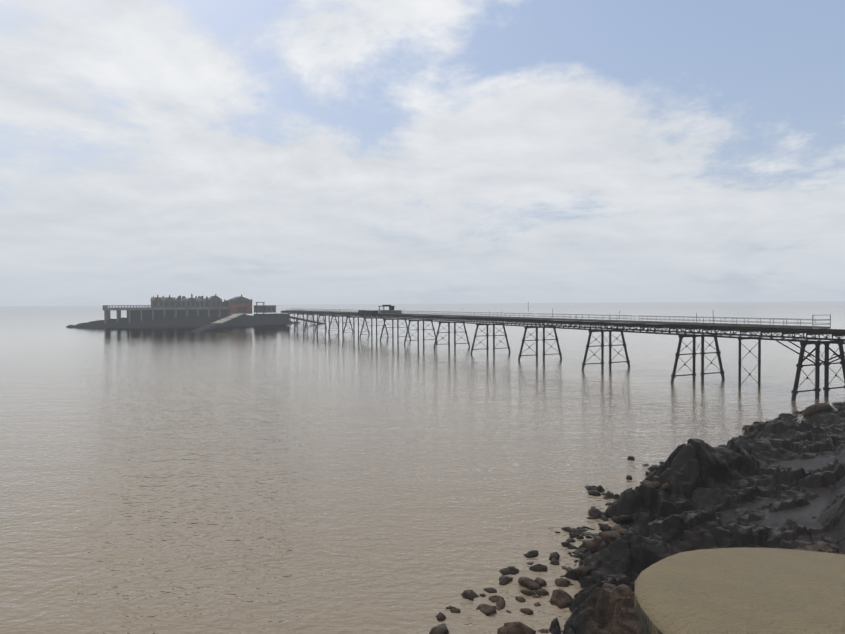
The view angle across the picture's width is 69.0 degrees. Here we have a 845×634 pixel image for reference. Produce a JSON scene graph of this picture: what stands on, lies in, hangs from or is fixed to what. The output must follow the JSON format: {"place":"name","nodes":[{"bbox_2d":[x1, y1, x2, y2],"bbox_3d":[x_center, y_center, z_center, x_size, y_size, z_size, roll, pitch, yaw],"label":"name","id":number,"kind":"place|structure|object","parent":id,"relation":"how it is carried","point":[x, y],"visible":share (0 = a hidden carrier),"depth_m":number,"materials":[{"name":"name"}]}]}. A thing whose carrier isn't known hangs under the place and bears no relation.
{"place":"outdoors","nodes":[
{"label":"outdoors","id":0,"kind":"place"},
{"bbox_2d":[0,301,844,633],"bbox_3d":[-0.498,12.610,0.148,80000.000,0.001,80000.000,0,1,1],"label":"sea water","id":1,"kind":"structure","parent":0,"point":[280,479],"depth_m":52.51,"materials":[{"name":"grey liquid"}]},
{"bbox_2d":[66,314,299,327],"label":"island rock","id":2,"kind":"object","parent":1,"relation":"in","point":[172,321],"visible":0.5,"depth_m":363.19,"materials":[{"name":"black stone"}]},
{"bbox_2d":[103,305,230,323],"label":"island platform","id":3,"kind":"structure","parent":2,"relation":"on","point":[106,309],"depth_m":384.51,"materials":[{"name":"grey concrete"}]},
{"bbox_2d":[151,294,275,312],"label":"island building walls","id":4,"kind":"structure","parent":3,"relation":"on","point":[169,299],"depth_m":387.85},
{"bbox_2d":[150,295,276,305],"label":"island building roofs","id":5,"kind":"structure","parent":4,"relation":"on","point":[183,298],"depth_m":391.84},
{"bbox_2d":[154,301,273,312],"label":"windows","id":6,"kind":"structure","parent":4,"relation":"in","point":[241,309],"depth_m":388.47,"materials":[{"name":"black glass"}]},
{"bbox_2d":[254,313,289,323],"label":"retaining wall","id":7,"kind":"structure","parent":2,"relation":"on","point":[277,318],"depth_m":374.12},
{"bbox_2d":[190,314,245,331],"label":"slipway","id":8,"kind":"structure","parent":1,"relation":"in","point":[210,326],"depth_m":318.21,"materials":[{"name":"grey concrete"}]},
{"bbox_2d":[213,313,245,323],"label":"ramp","id":9,"kind":"structure","parent":8,"relation":"on","point":[226,319],"depth_m":350.74,"materials":[{"name":"grey concrete"}]},
{"bbox_2d":[227,303,251,313],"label":"building wall","id":10,"kind":"structure","parent":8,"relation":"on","point":[248,306],"depth_m":389.56,"materials":[{"name":"brick"}]},
{"bbox_2d":[274,313,326,323],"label":"jetty","id":11,"kind":"object","parent":1,"relation":"on","point":[292,317],"visible":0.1,"depth_m":395.37,"materials":[{"name":"metal"}]},
{"bbox_2d":[281,311,844,400],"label":"pier ironwork","id":12,"kind":"object","parent":1,"relation":"in","point":[805,341],"visible":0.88,"depth_m":105.34,"materials":[{"name":"black metal"}]},
{"bbox_2d":[286,310,829,328],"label":"pier deck","id":13,"kind":"structure","parent":12,"relation":"on","point":[694,323],"depth_m":112.27,"materials":[{"name":"wood"}]},
{"bbox_2d":[358,305,401,317],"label":"pier shelter","id":14,"kind":"object","parent":13,"relation":"on","point":[364,312],"visible":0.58,"depth_m":227.52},
{"bbox_2d":[286,308,830,328],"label":"pier railing","id":15,"kind":"object","parent":13,"relation":"on","point":[602,317],"visible":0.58,"depth_m":112.56,"materials":[{"name":"grey metal"}]},
{"bbox_2d":[429,402,844,633],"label":"boulders","id":16,"kind":"object","parent":1,"relation":"in","point":[560,599],"visible":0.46,"depth_m":28.55,"materials":[{"name":"brown stone"}]},
{"bbox_2d":[548,403,844,633],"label":"foreshore rocks","id":17,"kind":"object","parent":1,"relation":"in","point":[779,482],"visible":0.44,"depth_m":33.24,"materials":[{"name":"grey stone"}]},
{"bbox_2d":[0,0,844,305],"label":"sky","id":18,"kind":"structure","parent":0,"point":[271,152],"materials":[{"name":"white"}]},
{"bbox_2d":[634,547,844,633],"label":"platform","id":19,"kind":"structure","parent":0,"point":[742,590],"depth_m":1.33,"materials":[{"name":"beige concrete"}]}
]}

